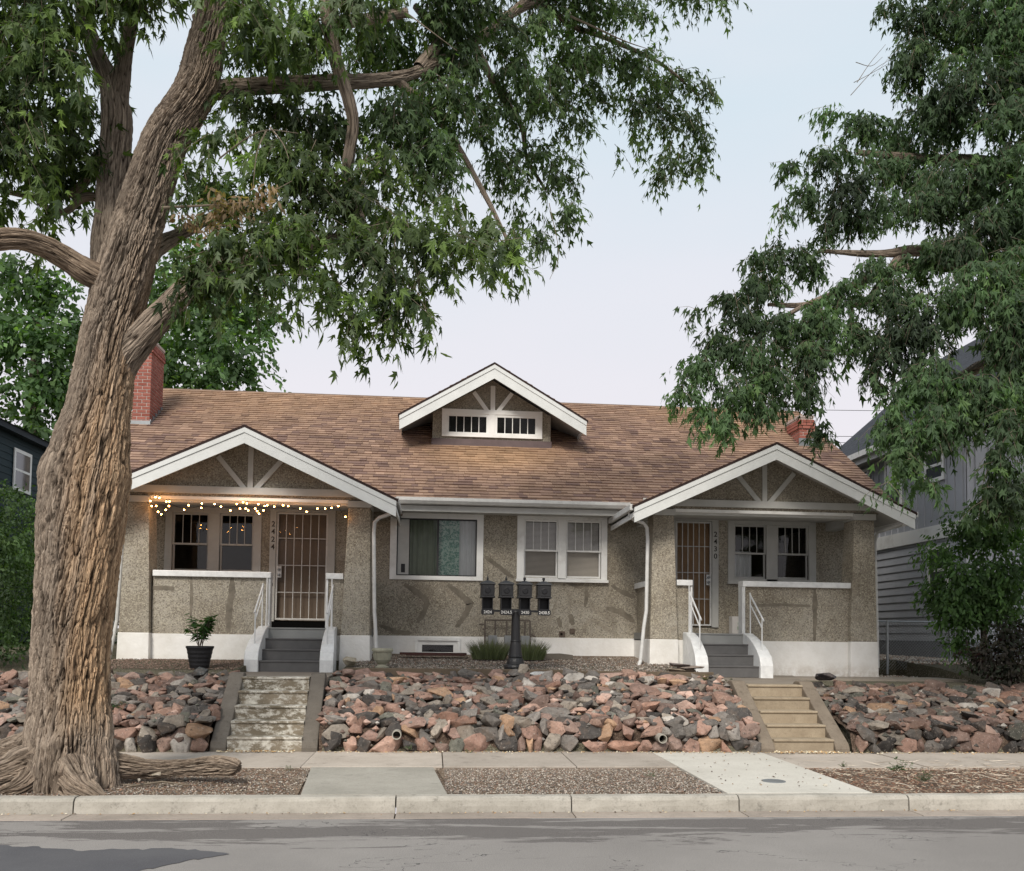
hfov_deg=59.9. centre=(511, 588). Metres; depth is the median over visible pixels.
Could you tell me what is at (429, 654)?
board
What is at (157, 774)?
boulder
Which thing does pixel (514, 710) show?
rock bank
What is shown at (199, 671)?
boulder
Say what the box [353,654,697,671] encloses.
gravel
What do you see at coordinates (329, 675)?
front path
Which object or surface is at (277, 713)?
garden steps
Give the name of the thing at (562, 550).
window
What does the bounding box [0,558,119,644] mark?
hedge
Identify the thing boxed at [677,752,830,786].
leaf litter
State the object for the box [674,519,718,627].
door
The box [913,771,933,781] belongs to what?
weed
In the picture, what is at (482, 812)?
leaf litter
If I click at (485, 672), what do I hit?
edging timber
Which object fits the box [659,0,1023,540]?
shade tree
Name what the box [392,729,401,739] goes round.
drain pipe
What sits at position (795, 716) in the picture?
garden steps
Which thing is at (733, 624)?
delivery carton
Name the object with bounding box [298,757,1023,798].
verge ground
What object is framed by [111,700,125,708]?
weed
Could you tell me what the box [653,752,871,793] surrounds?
concrete walkway
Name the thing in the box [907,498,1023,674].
garden bush
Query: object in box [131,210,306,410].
cottonwood
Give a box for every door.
[269,509,335,620]
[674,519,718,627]
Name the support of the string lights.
hanging from the bungalow
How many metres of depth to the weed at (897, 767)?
10.23 m
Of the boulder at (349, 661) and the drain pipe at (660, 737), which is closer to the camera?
the drain pipe at (660, 737)
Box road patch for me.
[0,845,227,870]
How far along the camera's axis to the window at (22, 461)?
23.61 m
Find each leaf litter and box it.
[1,809,957,815]
[216,749,294,752]
[318,751,1023,753]
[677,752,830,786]
[774,750,841,752]
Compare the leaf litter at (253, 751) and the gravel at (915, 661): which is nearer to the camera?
the leaf litter at (253, 751)
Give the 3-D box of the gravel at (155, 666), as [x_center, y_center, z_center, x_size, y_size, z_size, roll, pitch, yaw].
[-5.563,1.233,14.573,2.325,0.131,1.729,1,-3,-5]
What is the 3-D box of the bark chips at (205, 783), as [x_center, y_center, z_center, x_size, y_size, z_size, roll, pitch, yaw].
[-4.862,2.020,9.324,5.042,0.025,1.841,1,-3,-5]
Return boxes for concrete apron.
[301,767,446,807]
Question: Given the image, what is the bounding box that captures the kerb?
[0,793,1023,820]
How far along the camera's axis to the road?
7.42 m
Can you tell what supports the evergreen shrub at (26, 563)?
on the yard ground at (933, 670)
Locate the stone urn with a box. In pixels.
[372,648,392,667]
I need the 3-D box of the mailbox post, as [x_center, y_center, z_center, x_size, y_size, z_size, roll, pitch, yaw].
[0.052,0.531,14.352,1.157,1.543,0.370,1,-3,-5]
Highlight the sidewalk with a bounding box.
[120,751,1023,769]
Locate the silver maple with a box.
[0,0,751,795]
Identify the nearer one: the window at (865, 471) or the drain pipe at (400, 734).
the drain pipe at (400, 734)
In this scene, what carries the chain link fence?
on the yard ground at (933, 670)
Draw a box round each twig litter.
[808,758,1023,790]
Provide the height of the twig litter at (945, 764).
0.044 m
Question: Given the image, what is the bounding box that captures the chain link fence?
[878,620,1023,673]
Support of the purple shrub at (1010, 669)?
on the yard ground at (933, 670)
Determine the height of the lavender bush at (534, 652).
0.475 m
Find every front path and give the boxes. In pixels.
[245,670,340,693]
[723,675,967,685]
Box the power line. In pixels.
[784,409,880,410]
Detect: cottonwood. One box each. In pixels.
[0,252,86,441]
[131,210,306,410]
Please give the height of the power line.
1.312 m
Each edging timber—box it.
[346,668,562,676]
[577,671,713,677]
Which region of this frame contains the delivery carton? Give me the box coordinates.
[729,616,737,633]
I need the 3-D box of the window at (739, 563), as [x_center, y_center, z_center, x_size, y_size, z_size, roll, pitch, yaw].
[5.284,-0.753,18.150,1.880,1.360,0.277,1,-3,-5]
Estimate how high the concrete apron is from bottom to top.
0.132 m
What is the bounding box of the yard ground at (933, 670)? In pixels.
[0,628,1023,752]
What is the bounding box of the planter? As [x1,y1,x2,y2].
[184,613,218,668]
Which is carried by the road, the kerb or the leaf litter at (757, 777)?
the kerb
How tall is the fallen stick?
0.050 m
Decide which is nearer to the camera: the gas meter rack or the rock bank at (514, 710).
the rock bank at (514, 710)
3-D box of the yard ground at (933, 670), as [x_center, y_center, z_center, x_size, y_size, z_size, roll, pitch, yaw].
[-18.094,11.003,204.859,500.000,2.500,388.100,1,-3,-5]
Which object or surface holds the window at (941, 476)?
in the neighbour house at (896, 576)
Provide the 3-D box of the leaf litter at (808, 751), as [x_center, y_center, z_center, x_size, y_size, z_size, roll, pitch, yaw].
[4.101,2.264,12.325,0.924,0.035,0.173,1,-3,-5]
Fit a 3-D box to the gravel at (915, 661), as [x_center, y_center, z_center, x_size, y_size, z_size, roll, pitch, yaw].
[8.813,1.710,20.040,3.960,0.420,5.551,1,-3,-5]
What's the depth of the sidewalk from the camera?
11.36 m
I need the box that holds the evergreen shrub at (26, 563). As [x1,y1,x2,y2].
[0,479,36,670]
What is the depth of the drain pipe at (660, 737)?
12.15 m
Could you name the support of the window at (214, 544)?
in the bungalow
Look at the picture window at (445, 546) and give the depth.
17.63 m
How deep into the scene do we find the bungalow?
17.41 m
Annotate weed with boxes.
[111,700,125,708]
[887,756,912,771]
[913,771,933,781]
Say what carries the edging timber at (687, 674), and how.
on the yard ground at (933, 670)
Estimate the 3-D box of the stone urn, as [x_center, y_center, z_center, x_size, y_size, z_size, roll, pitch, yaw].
[-2.106,1.135,14.432,0.350,0.330,0.350,1,-3,-5]
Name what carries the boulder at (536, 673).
on the rock bank at (514, 710)
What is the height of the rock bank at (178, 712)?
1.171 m
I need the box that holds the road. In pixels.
[0,816,1023,870]
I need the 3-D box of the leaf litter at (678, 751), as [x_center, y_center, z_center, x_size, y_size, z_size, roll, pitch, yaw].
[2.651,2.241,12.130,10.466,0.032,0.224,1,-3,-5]
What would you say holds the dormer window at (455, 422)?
in the bungalow
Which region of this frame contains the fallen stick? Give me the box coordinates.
[130,781,190,786]
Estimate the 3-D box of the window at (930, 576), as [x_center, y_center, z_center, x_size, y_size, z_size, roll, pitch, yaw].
[9.510,-0.408,19.859,0.028,1.100,0.800,1,-3,-5]
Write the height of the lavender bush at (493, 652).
0.472 m
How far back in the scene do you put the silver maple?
9.47 m
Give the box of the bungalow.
[111,343,917,677]
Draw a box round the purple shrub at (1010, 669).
[952,614,1023,686]
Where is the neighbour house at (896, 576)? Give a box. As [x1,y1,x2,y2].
[838,330,1023,659]
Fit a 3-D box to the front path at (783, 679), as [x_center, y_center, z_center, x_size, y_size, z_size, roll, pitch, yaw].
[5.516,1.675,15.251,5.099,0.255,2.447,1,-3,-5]
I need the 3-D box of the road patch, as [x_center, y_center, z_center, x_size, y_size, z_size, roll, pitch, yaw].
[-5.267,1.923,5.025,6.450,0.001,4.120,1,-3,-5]
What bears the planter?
on the yard ground at (933, 670)
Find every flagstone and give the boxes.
[665,668,695,671]
[669,663,689,666]
[677,665,703,668]
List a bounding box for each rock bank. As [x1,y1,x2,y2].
[0,668,239,752]
[316,668,761,752]
[812,679,1023,753]
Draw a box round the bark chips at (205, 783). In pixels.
[18,768,299,795]
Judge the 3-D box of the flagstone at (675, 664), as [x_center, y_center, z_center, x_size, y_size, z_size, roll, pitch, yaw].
[2.755,1.260,14.701,0.329,0.067,0.307,1,-3,-5]
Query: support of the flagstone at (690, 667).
on the flagstone at (681, 670)
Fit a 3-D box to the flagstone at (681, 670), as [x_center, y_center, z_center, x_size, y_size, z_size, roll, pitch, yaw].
[2.814,1.347,14.675,0.536,0.070,0.239,1,-3,-5]
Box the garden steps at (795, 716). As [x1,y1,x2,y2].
[727,680,849,752]
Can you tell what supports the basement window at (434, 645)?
in the bungalow
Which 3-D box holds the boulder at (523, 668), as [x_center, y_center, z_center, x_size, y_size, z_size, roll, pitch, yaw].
[0.173,1.300,14.012,0.176,0.220,0.310,1,-3,-3]
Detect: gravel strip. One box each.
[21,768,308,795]
[436,768,717,794]
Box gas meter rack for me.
[479,619,535,647]
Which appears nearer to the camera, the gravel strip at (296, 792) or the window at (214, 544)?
the gravel strip at (296, 792)
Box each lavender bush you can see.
[465,636,509,659]
[504,636,550,659]
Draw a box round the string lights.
[150,495,345,516]
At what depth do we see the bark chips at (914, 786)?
10.19 m
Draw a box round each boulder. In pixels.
[151,772,160,776]
[193,667,207,676]
[343,656,355,665]
[518,664,528,673]
[530,671,543,675]
[815,673,836,680]
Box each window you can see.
[12,447,31,494]
[164,506,261,571]
[389,513,483,580]
[415,637,460,652]
[442,408,542,439]
[516,516,608,582]
[727,520,815,583]
[862,467,869,476]
[884,460,901,503]
[923,448,944,482]
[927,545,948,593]
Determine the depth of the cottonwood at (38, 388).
27.09 m
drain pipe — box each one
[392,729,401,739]
[653,733,666,742]
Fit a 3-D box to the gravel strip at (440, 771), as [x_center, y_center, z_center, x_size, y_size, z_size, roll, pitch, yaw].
[0.628,2.123,9.797,2.930,0.013,1.820,1,-3,-5]
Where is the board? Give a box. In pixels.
[399,652,466,655]
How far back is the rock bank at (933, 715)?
13.09 m
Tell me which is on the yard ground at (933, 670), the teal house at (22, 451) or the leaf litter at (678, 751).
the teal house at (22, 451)
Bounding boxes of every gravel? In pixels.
[111,658,243,669]
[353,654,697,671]
[879,654,1021,676]
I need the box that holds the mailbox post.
[480,575,551,668]
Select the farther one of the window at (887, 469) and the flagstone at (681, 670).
the window at (887, 469)
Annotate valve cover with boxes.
[762,779,785,782]
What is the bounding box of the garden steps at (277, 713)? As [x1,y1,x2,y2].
[209,672,326,751]
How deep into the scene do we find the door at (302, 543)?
17.34 m
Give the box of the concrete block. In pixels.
[544,653,572,659]
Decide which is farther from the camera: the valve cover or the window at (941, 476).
the window at (941, 476)
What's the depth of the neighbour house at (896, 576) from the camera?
21.01 m
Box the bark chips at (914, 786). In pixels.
[806,767,1023,793]
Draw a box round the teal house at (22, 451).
[0,418,49,641]

